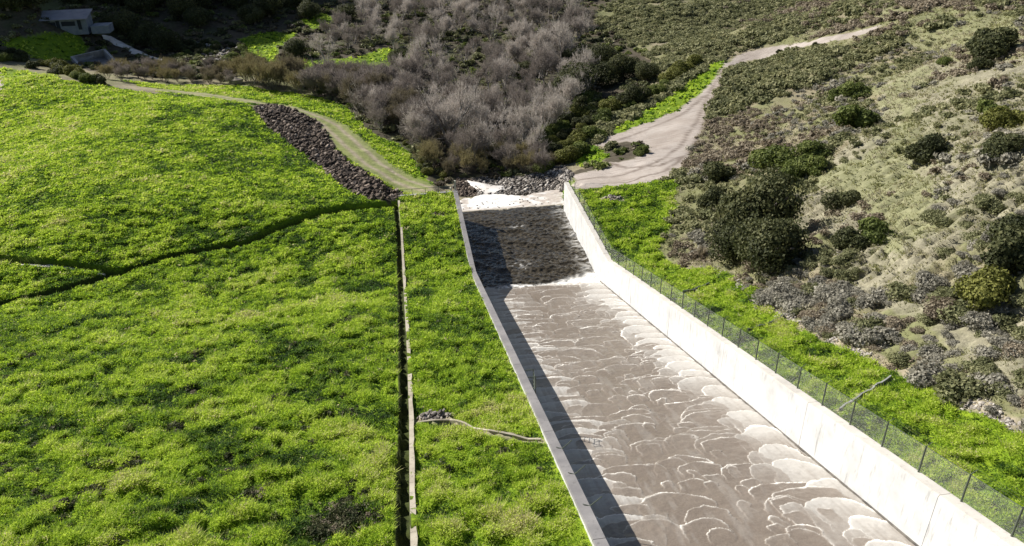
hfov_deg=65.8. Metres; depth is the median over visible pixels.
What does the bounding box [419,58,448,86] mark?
bare tree
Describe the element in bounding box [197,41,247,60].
boulders
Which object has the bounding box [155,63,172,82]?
willow
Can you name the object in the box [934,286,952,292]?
sagebrush
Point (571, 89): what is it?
bare tree
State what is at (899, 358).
sagebrush
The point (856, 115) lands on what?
round bush
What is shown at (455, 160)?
willow
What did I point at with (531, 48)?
bare tree
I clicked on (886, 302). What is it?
sagebrush
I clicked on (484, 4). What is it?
bare tree
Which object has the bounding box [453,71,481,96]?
bare tree
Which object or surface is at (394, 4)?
bare tree
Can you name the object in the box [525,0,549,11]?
bare tree
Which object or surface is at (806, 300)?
sagebrush
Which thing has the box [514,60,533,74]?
oak tree
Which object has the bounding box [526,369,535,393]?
ladder
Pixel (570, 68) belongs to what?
oak tree
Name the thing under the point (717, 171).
dark bush
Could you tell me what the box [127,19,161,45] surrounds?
oak tree
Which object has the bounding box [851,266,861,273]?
sagebrush
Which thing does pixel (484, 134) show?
bare tree
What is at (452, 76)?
bare tree
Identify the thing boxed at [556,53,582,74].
bare tree
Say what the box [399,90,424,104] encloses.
willow
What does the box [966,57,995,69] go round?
dark bush
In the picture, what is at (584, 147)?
round bush
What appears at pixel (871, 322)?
sagebrush
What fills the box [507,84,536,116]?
bare tree
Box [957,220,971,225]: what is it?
sagebrush
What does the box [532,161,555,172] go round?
round bush
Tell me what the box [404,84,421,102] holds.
willow
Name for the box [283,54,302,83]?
willow
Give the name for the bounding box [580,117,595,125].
dark bush
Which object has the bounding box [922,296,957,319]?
sagebrush
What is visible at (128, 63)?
willow
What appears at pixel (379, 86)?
willow
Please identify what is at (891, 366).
sagebrush
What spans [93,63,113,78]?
willow
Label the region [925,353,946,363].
sagebrush
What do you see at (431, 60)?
bare tree
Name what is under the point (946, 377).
sagebrush
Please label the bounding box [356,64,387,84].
willow
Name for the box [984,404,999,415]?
sagebrush
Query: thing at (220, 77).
willow
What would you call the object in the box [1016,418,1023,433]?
sagebrush
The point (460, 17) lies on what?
bare tree
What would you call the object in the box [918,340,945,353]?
sagebrush
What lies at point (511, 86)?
bare tree
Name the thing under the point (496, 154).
willow
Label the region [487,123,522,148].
bare tree
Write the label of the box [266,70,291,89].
willow
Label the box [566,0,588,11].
bare tree
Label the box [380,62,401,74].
willow
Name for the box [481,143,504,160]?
willow
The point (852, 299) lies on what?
sagebrush
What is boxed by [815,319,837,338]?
sagebrush
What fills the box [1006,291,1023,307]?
sagebrush
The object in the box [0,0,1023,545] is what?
ground
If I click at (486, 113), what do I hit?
bare tree
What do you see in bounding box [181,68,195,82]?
willow
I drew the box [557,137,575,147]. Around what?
yellow bush
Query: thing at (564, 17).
bare tree
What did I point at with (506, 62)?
bare tree
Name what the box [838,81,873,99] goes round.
round bush
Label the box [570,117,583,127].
dark bush
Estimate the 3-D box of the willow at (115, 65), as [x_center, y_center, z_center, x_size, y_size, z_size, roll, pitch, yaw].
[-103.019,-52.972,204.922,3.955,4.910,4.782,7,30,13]
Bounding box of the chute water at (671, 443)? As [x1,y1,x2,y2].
[485,279,914,545]
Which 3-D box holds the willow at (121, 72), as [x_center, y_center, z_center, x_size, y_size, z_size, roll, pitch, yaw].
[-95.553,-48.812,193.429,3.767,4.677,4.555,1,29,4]
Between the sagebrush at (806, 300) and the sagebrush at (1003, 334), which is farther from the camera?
the sagebrush at (806, 300)
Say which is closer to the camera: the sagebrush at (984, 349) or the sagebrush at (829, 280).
the sagebrush at (984, 349)
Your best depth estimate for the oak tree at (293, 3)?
281.69 m
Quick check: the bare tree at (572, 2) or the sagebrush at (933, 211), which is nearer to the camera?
the sagebrush at (933, 211)
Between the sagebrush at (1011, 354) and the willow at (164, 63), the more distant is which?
the willow at (164, 63)
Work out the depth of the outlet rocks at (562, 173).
144.82 m
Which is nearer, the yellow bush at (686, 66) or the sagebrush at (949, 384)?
the sagebrush at (949, 384)
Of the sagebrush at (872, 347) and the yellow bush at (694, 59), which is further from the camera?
the yellow bush at (694, 59)
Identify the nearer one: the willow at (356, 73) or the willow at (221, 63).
the willow at (356, 73)
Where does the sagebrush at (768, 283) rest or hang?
on the ground at (666, 138)
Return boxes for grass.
[0,13,727,200]
[0,73,424,276]
[0,190,590,545]
[562,179,1023,541]
[589,0,1023,423]
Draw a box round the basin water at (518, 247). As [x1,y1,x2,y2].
[463,205,597,288]
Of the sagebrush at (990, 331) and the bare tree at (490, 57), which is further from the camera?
the bare tree at (490, 57)
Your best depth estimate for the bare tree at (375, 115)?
166.98 m
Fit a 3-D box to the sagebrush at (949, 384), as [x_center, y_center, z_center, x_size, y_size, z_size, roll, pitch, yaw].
[30.002,7.652,52.655,4.222,1.814,3.982,5,30,10]
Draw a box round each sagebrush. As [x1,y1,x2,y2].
[740,283,752,290]
[751,282,765,288]
[752,287,767,299]
[753,289,775,308]
[762,290,779,308]
[766,280,777,286]
[767,279,792,293]
[772,289,809,305]
[775,299,805,316]
[777,276,797,281]
[788,278,802,282]
[788,286,800,291]
[789,295,811,307]
[790,307,803,315]
[792,268,809,277]
[792,283,803,288]
[797,310,807,317]
[799,258,817,268]
[800,282,822,296]
[801,315,817,331]
[805,308,824,320]
[807,275,831,285]
[810,286,828,300]
[810,298,819,305]
[813,323,836,334]
[814,282,832,289]
[814,287,839,302]
[814,301,826,310]
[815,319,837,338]
[817,255,831,264]
[819,263,831,267]
[819,267,835,277]
[820,312,841,322]
[821,331,838,339]
[822,288,855,300]
[823,278,843,283]
[823,295,853,320]
[827,280,860,294]
[828,269,858,281]
[830,255,852,268]
[833,322,870,347]
[834,296,853,307]
[835,321,849,331]
[838,248,862,262]
[846,296,857,308]
[848,315,885,333]
[850,314,866,322]
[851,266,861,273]
[854,288,865,294]
[854,293,881,309]
[857,337,873,346]
[861,311,886,323]
[861,326,900,345]
[865,286,894,305]
[865,343,883,352]
[878,343,890,350]
[879,295,893,305]
[883,315,911,331]
[883,364,897,370]
[885,281,916,300]
[885,351,913,368]
[891,336,905,344]
[899,342,918,352]
[900,236,913,239]
[900,338,918,347]
[903,316,916,322]
[903,357,945,389]
[908,355,940,370]
[909,287,930,303]
[909,325,924,333]
[914,270,947,288]
[914,311,937,326]
[916,342,947,357]
[917,208,945,221]
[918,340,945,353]
[921,208,946,223]
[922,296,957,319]
[922,335,938,342]
[923,274,950,288]
[925,288,957,302]
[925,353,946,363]
[927,213,953,227]
[927,284,936,290]
[931,204,949,211]
[932,363,957,372]
[932,370,981,401]
[932,370,992,407]
[933,246,955,258]
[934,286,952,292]
[936,299,980,325]
[940,319,964,330]
[941,330,952,338]
[942,286,963,299]
[943,361,962,372]
[944,347,963,357]
[945,339,959,347]
[947,198,962,206]
[950,259,973,275]
[954,266,980,281]
[955,208,978,217]
[955,251,971,258]
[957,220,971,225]
[957,356,995,373]
[958,310,997,329]
[959,230,981,240]
[962,222,975,229]
[966,239,977,250]
[967,372,993,389]
[970,193,998,209]
[970,344,1003,361]
[970,363,1001,376]
[971,255,983,262]
[973,239,990,250]
[974,324,1008,334]
[974,330,986,337]
[977,220,997,231]
[979,197,1007,215]
[979,230,993,242]
[979,372,1018,395]
[981,301,1014,314]
[981,333,991,337]
[984,381,1014,401]
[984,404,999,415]
[986,335,1017,349]
[990,187,1009,197]
[990,345,1003,352]
[991,312,1023,334]
[996,330,1010,337]
[998,171,1010,178]
[1001,341,1023,358]
[1003,348,1023,361]
[1004,191,1023,203]
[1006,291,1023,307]
[1006,393,1023,409]
[1008,340,1023,344]
[1010,368,1023,389]
[1011,325,1023,340]
[1014,208,1023,215]
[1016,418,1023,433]
[1020,395,1023,407]
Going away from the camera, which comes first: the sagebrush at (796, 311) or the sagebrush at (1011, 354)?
the sagebrush at (1011, 354)
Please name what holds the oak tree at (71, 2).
on the ground at (666, 138)
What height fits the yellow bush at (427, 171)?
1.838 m
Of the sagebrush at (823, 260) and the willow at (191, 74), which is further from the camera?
the willow at (191, 74)
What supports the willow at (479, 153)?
on the ground at (666, 138)
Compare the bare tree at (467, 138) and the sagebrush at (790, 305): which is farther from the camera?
the bare tree at (467, 138)
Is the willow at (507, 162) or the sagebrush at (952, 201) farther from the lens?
the willow at (507, 162)
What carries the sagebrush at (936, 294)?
on the ground at (666, 138)
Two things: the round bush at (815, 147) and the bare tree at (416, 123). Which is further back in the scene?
the bare tree at (416, 123)
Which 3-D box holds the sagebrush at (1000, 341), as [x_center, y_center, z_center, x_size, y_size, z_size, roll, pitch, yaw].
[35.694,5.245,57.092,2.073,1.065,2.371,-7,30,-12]
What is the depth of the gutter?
52.47 m
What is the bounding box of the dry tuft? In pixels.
[696,243,707,257]
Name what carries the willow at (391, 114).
on the ground at (666, 138)
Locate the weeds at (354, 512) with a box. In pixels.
[22,267,390,544]
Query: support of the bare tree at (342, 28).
on the ground at (666, 138)
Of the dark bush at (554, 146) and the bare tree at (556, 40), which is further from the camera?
the bare tree at (556, 40)
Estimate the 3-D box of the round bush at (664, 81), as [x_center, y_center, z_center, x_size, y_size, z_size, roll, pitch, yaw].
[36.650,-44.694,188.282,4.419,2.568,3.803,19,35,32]
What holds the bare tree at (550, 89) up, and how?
on the ground at (666, 138)
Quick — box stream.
[460,190,563,210]
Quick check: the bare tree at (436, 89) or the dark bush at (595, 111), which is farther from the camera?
the bare tree at (436, 89)
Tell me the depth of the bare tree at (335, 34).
244.96 m
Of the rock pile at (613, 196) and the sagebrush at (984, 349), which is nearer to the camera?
the sagebrush at (984, 349)
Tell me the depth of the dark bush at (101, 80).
181.02 m
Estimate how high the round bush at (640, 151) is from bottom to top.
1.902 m
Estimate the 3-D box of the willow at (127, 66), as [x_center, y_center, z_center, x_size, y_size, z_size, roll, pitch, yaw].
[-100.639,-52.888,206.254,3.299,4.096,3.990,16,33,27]
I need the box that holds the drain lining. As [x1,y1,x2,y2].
[21,264,105,275]
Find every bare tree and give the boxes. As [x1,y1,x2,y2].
[304,33,341,62]
[318,20,337,36]
[325,26,340,45]
[330,9,353,26]
[330,12,344,28]
[338,19,347,34]
[340,30,357,48]
[343,22,364,43]
[344,83,381,114]
[354,0,373,16]
[355,8,369,23]
[360,19,377,40]
[363,4,379,17]
[365,94,386,124]
[365,100,388,130]
[366,0,375,10]
[370,4,381,19]
[370,15,382,33]
[371,22,388,39]
[373,0,385,8]
[384,29,404,48]
[385,14,398,32]
[385,53,409,72]
[388,0,400,14]
[390,0,415,20]
[391,52,409,69]
[393,18,402,33]
[397,104,440,135]
[398,78,482,139]
[400,17,420,36]
[400,97,436,133]
[401,48,431,74]
[403,109,435,136]
[404,38,425,58]
[405,118,434,145]
[407,0,422,18]
[408,25,421,42]
[409,66,430,81]
[413,28,430,41]
[415,31,449,64]
[419,0,427,7]
[419,19,446,46]
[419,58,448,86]
[420,86,437,102]
[421,20,430,29]
[423,0,439,18]
[424,54,440,70]
[425,58,456,88]
[425,90,455,105]
[426,71,454,98]
[427,5,447,23]
[428,82,450,109]
[428,92,441,113]
[430,48,450,68]
[431,102,468,134]
[433,14,454,37]
[434,92,474,131]
[435,0,445,15]
[435,5,448,19]
[437,81,467,112]
[439,13,453,30]
[439,126,463,146]
[446,0,470,18]
[448,66,459,84]
[449,81,490,128]
[450,11,468,32]
[450,129,477,152]
[451,4,460,19]
[451,115,491,165]
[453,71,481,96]
[454,39,473,62]
[465,0,482,25]
[465,14,479,30]
[467,67,487,90]
[467,95,527,138]
[467,115,494,158]
[468,0,482,14]
[469,36,483,51]
[470,121,493,137]
[474,2,506,32]
[475,57,508,89]
[475,103,500,130]
[476,84,502,121]
[477,15,501,40]
[480,41,494,60]
[481,0,497,11]
[481,7,493,21]
[481,38,511,63]
[484,48,507,71]
[487,82,512,106]
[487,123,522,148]
[488,106,528,146]
[489,94,506,108]
[489,106,507,128]
[490,99,522,123]
[491,0,512,21]
[492,51,518,80]
[492,60,512,88]
[492,137,519,169]
[499,78,519,106]
[502,39,520,64]
[503,14,513,28]
[503,17,534,41]
[503,95,555,144]
[504,76,524,88]
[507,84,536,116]
[508,48,528,62]
[509,34,529,59]
[510,0,521,11]
[512,0,529,10]
[513,10,520,21]
[513,99,541,140]
[517,65,538,85]
[518,6,539,30]
[518,50,531,61]
[521,120,544,148]
[522,71,539,95]
[523,26,536,47]
[523,34,538,59]
[523,79,548,99]
[523,81,561,117]
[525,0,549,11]
[527,7,550,28]
[527,27,556,61]
[528,47,552,82]
[528,99,550,124]
[529,44,558,78]
[530,92,571,130]
[531,82,561,101]
[531,92,544,114]
[532,46,558,75]
[537,19,570,48]
[542,40,562,69]
[543,75,585,104]
[546,0,555,13]
[547,0,563,17]
[548,55,565,74]
[549,70,562,94]
[550,15,578,59]
[550,32,564,50]
[551,14,571,36]
[555,37,571,54]
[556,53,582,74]
[561,10,578,38]
[562,4,585,19]
[563,0,578,19]
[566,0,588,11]
[568,9,595,40]
[571,55,597,67]
[572,66,591,94]
[575,6,598,27]
[575,43,600,64]
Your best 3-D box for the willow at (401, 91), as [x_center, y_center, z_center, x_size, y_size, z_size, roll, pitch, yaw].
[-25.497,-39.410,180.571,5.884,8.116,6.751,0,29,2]
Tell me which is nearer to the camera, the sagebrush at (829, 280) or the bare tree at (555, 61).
the sagebrush at (829, 280)
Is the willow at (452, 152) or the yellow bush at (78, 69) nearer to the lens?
the willow at (452, 152)
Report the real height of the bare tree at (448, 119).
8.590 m
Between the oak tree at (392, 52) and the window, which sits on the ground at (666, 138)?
the oak tree at (392, 52)
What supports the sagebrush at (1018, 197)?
on the ground at (666, 138)
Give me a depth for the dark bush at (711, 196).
117.31 m
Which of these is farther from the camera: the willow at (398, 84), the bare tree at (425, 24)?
the bare tree at (425, 24)
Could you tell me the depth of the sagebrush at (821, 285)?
76.96 m
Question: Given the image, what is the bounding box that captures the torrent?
[467,180,503,193]
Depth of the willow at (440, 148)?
156.44 m
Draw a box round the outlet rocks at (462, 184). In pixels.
[452,177,477,196]
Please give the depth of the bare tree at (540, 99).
178.40 m
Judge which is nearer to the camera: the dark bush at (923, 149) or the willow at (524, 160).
the dark bush at (923, 149)
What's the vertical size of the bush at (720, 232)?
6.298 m
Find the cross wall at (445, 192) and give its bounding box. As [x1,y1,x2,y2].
[398,186,452,196]
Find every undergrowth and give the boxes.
[0,0,661,177]
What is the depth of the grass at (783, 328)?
62.47 m
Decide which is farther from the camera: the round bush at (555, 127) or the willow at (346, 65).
the willow at (346, 65)
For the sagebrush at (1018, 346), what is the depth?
55.26 m
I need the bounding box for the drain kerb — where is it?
[398,200,417,545]
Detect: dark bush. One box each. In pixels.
[4,47,15,53]
[9,53,21,61]
[14,48,27,55]
[16,54,28,61]
[24,60,40,68]
[50,66,58,74]
[93,75,106,84]
[191,42,206,50]
[193,48,204,54]
[201,39,209,43]
[210,43,220,50]
[228,41,236,47]
[230,47,238,51]
[529,135,550,145]
[546,142,563,155]
[556,128,572,135]
[557,133,567,139]
[558,111,575,120]
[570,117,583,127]
[573,93,588,107]
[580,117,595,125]
[582,115,594,119]
[589,109,597,116]
[614,92,630,106]
[696,186,723,208]
[700,161,737,182]
[820,189,860,210]
[829,225,871,250]
[903,132,948,165]
[964,25,1019,60]
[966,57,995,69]
[978,131,1023,163]
[979,222,1023,275]
[985,212,1023,241]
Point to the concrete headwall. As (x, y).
(103, 56)
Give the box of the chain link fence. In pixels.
[570,176,1023,542]
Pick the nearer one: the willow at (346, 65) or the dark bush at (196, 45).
the willow at (346, 65)
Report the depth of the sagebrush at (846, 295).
73.53 m
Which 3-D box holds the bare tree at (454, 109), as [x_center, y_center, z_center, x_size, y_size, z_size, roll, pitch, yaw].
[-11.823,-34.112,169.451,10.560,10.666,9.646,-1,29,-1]
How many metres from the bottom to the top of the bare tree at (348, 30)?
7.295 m
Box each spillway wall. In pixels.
[453,190,608,545]
[564,182,1023,545]
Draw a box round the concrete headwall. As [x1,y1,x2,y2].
[71,49,114,66]
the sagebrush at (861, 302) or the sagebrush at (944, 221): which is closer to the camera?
the sagebrush at (861, 302)
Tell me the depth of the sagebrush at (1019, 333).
57.72 m
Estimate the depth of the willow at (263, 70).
196.92 m
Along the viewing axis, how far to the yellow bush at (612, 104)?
179.53 m
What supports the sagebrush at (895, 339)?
on the ground at (666, 138)
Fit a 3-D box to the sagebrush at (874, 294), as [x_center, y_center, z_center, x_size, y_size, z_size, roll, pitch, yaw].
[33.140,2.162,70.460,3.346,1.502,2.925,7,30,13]
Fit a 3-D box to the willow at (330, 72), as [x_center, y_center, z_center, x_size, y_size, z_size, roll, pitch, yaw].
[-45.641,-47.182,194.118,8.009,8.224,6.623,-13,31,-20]
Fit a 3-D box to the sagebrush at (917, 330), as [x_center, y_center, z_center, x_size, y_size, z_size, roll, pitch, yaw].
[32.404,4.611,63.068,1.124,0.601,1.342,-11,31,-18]
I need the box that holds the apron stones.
[461,197,548,208]
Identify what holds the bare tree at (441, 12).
on the ground at (666, 138)
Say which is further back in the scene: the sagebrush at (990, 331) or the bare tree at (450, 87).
the bare tree at (450, 87)
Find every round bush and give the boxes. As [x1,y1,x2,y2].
[0,52,12,61]
[68,71,81,78]
[78,72,96,82]
[173,52,184,58]
[184,49,192,54]
[202,48,214,54]
[210,40,220,47]
[221,51,239,60]
[237,44,247,53]
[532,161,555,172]
[534,125,553,139]
[542,122,561,134]
[548,119,564,127]
[560,120,571,128]
[563,140,591,154]
[573,89,593,102]
[579,125,607,138]
[591,106,611,122]
[622,100,636,107]
[633,146,648,156]
[648,83,666,96]
[659,79,670,84]
[747,143,800,169]
[778,152,827,180]
[796,139,833,157]
[827,86,844,101]
[832,104,880,127]
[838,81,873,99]
[857,216,898,245]
[936,56,952,64]
[976,98,1008,113]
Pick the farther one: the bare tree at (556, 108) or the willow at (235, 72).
the willow at (235, 72)
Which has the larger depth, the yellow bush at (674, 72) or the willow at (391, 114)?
the yellow bush at (674, 72)
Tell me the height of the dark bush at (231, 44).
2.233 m
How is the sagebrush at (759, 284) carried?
on the ground at (666, 138)
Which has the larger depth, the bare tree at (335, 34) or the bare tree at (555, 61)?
the bare tree at (335, 34)
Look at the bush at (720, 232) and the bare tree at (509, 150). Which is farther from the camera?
the bare tree at (509, 150)
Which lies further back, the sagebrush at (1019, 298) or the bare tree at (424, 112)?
the bare tree at (424, 112)
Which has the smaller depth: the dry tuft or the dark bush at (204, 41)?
the dry tuft
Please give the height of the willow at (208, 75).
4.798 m
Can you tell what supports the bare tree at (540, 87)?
on the ground at (666, 138)
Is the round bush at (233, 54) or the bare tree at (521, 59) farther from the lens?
the round bush at (233, 54)
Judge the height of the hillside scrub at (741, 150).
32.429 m
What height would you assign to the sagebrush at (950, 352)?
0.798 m
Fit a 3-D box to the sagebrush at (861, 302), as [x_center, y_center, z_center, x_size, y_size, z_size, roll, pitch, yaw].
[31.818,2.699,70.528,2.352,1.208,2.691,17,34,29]
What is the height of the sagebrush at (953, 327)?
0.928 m
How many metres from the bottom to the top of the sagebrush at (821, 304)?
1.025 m
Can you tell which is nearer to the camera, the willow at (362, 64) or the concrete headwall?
the willow at (362, 64)
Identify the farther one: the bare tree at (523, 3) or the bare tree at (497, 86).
the bare tree at (523, 3)
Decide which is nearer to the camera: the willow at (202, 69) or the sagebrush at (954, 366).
the sagebrush at (954, 366)
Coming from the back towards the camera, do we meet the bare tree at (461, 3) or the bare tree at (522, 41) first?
the bare tree at (461, 3)
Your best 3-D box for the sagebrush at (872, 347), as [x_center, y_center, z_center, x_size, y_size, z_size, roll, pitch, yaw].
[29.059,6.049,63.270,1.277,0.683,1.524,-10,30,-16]
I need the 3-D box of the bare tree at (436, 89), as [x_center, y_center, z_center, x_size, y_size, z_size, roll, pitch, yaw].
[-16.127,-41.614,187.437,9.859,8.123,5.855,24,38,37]
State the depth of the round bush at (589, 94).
187.98 m
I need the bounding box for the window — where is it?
[61,21,75,25]
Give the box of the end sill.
[462,204,562,211]
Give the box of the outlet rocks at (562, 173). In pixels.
[471,165,573,195]
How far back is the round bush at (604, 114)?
172.57 m
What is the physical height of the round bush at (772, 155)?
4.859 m
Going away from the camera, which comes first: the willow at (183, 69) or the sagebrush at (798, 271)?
the sagebrush at (798, 271)
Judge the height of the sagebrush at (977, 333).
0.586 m
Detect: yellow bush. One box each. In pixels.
[37,59,45,65]
[44,57,59,66]
[51,59,68,67]
[54,65,64,74]
[63,64,75,75]
[70,67,84,72]
[417,157,425,163]
[420,167,434,174]
[439,170,447,177]
[546,135,560,143]
[552,145,581,164]
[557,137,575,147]
[564,104,583,117]
[567,127,587,143]
[576,122,587,128]
[581,103,598,116]
[598,97,622,111]
[657,72,673,80]
[666,66,686,78]
[670,59,693,71]
[687,54,704,64]
[951,263,1017,311]
[977,105,1023,131]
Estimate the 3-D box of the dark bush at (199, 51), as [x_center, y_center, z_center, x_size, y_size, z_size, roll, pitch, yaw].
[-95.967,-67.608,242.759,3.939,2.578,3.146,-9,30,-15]
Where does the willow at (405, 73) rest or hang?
on the ground at (666, 138)
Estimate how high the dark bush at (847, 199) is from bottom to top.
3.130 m
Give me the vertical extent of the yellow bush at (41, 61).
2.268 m
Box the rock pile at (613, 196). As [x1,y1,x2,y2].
[604,194,621,200]
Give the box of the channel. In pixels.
[102,35,161,59]
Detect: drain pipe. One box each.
[682,282,708,292]
[747,314,783,330]
[838,375,891,411]
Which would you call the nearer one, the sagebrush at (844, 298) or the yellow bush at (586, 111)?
the sagebrush at (844, 298)
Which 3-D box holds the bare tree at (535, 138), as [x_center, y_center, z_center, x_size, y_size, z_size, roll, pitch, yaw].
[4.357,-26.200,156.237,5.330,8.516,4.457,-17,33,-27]
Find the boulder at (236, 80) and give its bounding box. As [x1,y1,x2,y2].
[229,77,243,83]
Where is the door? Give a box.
[77,20,81,29]
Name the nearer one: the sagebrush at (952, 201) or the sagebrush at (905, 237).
the sagebrush at (905, 237)
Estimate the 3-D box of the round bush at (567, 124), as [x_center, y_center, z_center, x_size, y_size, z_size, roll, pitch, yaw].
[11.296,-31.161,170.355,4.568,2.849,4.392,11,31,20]
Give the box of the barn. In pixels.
[39,9,113,34]
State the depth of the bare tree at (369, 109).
170.77 m
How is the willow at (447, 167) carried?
on the ground at (666, 138)
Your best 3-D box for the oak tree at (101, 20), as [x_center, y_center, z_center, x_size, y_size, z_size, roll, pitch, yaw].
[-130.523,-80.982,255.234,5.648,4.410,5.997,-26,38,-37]
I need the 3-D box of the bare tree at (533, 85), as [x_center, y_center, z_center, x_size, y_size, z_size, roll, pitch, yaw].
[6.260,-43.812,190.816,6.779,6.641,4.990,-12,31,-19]
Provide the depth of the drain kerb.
52.32 m
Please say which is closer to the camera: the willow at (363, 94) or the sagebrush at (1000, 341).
the sagebrush at (1000, 341)
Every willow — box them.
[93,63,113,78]
[105,59,121,75]
[111,57,126,65]
[112,64,128,80]
[119,59,131,72]
[119,61,130,75]
[129,61,145,77]
[133,64,149,79]
[140,58,157,64]
[142,59,156,71]
[148,64,156,78]
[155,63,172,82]
[157,59,175,70]
[158,55,175,64]
[161,60,177,70]
[168,68,179,80]
[169,59,181,69]
[178,59,187,66]
[178,64,191,74]
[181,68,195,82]
[199,66,208,73]
[200,55,215,65]
[201,69,214,84]
[210,63,221,71]
[211,56,232,69]
[214,72,225,83]
[222,59,237,76]
[223,47,266,78]
[223,66,235,76]
[223,73,235,84]
[233,53,266,86]
[237,58,261,82]
[250,55,281,89]
[254,73,269,86]
[260,52,288,86]
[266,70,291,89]
[272,50,301,82]
[282,53,310,69]
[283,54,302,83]
[284,66,302,93]
[293,63,323,95]
[309,54,337,70]
[311,63,340,92]
[314,70,333,96]
[324,75,342,97]
[329,70,351,83]
[330,67,350,92]
[336,56,360,73]
[336,72,363,102]
[337,72,362,88]
[345,90,362,111]
[346,62,364,74]
[350,68,366,81]
[351,81,373,111]
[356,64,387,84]
[357,58,368,69]
[359,82,384,94]
[360,96,370,109]
[363,65,393,86]
[365,57,397,81]
[365,87,390,121]
[366,81,390,91]
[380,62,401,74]
[380,83,397,91]
[380,86,408,119]
[383,99,401,127]
[388,79,419,91]
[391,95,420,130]
[392,82,410,100]
[393,67,425,83]
[397,68,424,93]
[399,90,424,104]
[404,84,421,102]
[411,139,444,166]
[416,130,436,143]
[417,138,442,158]
[429,135,445,152]
[441,157,455,174]
[446,143,469,165]
[448,152,459,168]
[450,143,476,173]
[472,146,485,160]
[474,154,490,174]
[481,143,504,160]
[489,149,507,166]
[496,139,511,151]
[501,155,519,169]
[509,147,539,173]
[510,140,531,155]
[522,142,544,164]
[530,148,552,170]
[534,140,548,151]
[547,152,556,162]
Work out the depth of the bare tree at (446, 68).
202.65 m
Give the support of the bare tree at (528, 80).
on the ground at (666, 138)
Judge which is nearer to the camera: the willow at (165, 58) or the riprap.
the riprap
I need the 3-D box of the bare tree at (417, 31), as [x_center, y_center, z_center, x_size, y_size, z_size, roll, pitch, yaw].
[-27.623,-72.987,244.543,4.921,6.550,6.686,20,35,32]
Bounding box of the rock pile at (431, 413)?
[416,409,451,419]
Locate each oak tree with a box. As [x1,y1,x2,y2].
[19,0,50,8]
[58,0,83,5]
[98,15,109,22]
[104,9,141,33]
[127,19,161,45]
[183,6,214,26]
[237,2,264,24]
[281,0,303,7]
[282,38,311,56]
[297,0,321,18]
[335,3,357,19]
[387,48,408,62]
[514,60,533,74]
[551,60,599,96]
[561,46,588,62]
[587,59,618,88]
[591,41,621,62]
[605,52,642,80]
[623,81,651,102]
[634,60,660,80]
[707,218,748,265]
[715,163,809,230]
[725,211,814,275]
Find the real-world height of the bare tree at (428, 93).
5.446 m
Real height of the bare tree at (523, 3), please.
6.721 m
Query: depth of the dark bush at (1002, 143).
87.67 m
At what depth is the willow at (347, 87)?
183.42 m
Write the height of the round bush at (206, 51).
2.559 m
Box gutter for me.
[421,419,540,440]
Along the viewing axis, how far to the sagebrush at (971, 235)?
74.50 m
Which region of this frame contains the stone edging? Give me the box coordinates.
[700,264,1022,432]
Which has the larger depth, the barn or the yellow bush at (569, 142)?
the barn
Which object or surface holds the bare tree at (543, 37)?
on the ground at (666, 138)
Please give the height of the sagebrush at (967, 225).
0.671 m
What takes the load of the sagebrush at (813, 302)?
on the ground at (666, 138)
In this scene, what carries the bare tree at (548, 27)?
on the ground at (666, 138)
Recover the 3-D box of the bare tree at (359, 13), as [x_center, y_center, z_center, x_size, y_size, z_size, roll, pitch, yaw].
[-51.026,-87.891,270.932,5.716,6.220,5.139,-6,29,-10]
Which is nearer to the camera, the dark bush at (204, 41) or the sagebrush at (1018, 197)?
the sagebrush at (1018, 197)
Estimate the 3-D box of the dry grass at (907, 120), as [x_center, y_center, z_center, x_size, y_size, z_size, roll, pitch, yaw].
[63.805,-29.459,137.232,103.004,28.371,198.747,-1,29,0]
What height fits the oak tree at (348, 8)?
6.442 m
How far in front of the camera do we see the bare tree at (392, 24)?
251.45 m
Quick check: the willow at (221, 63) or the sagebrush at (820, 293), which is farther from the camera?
the willow at (221, 63)
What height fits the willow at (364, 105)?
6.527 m
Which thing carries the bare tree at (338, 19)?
on the ground at (666, 138)
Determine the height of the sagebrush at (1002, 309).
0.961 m
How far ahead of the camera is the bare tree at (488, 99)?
175.19 m
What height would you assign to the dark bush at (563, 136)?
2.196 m
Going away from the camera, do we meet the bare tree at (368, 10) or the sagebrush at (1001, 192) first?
the sagebrush at (1001, 192)
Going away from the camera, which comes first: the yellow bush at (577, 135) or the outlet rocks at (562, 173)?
the outlet rocks at (562, 173)
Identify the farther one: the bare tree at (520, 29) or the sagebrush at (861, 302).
the bare tree at (520, 29)
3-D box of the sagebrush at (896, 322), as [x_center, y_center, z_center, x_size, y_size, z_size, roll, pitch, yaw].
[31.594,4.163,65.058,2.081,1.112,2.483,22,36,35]
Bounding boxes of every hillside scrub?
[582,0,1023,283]
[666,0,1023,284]
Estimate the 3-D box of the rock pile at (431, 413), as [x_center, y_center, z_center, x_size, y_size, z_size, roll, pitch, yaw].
[-5.535,10.254,56.497,2.524,1.046,1.663,-1,29,0]
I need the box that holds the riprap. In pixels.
[254,103,403,199]
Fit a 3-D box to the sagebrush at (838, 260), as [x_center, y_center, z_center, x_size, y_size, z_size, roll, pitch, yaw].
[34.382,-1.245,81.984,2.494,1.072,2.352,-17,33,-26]
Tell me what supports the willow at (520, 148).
on the ground at (666, 138)

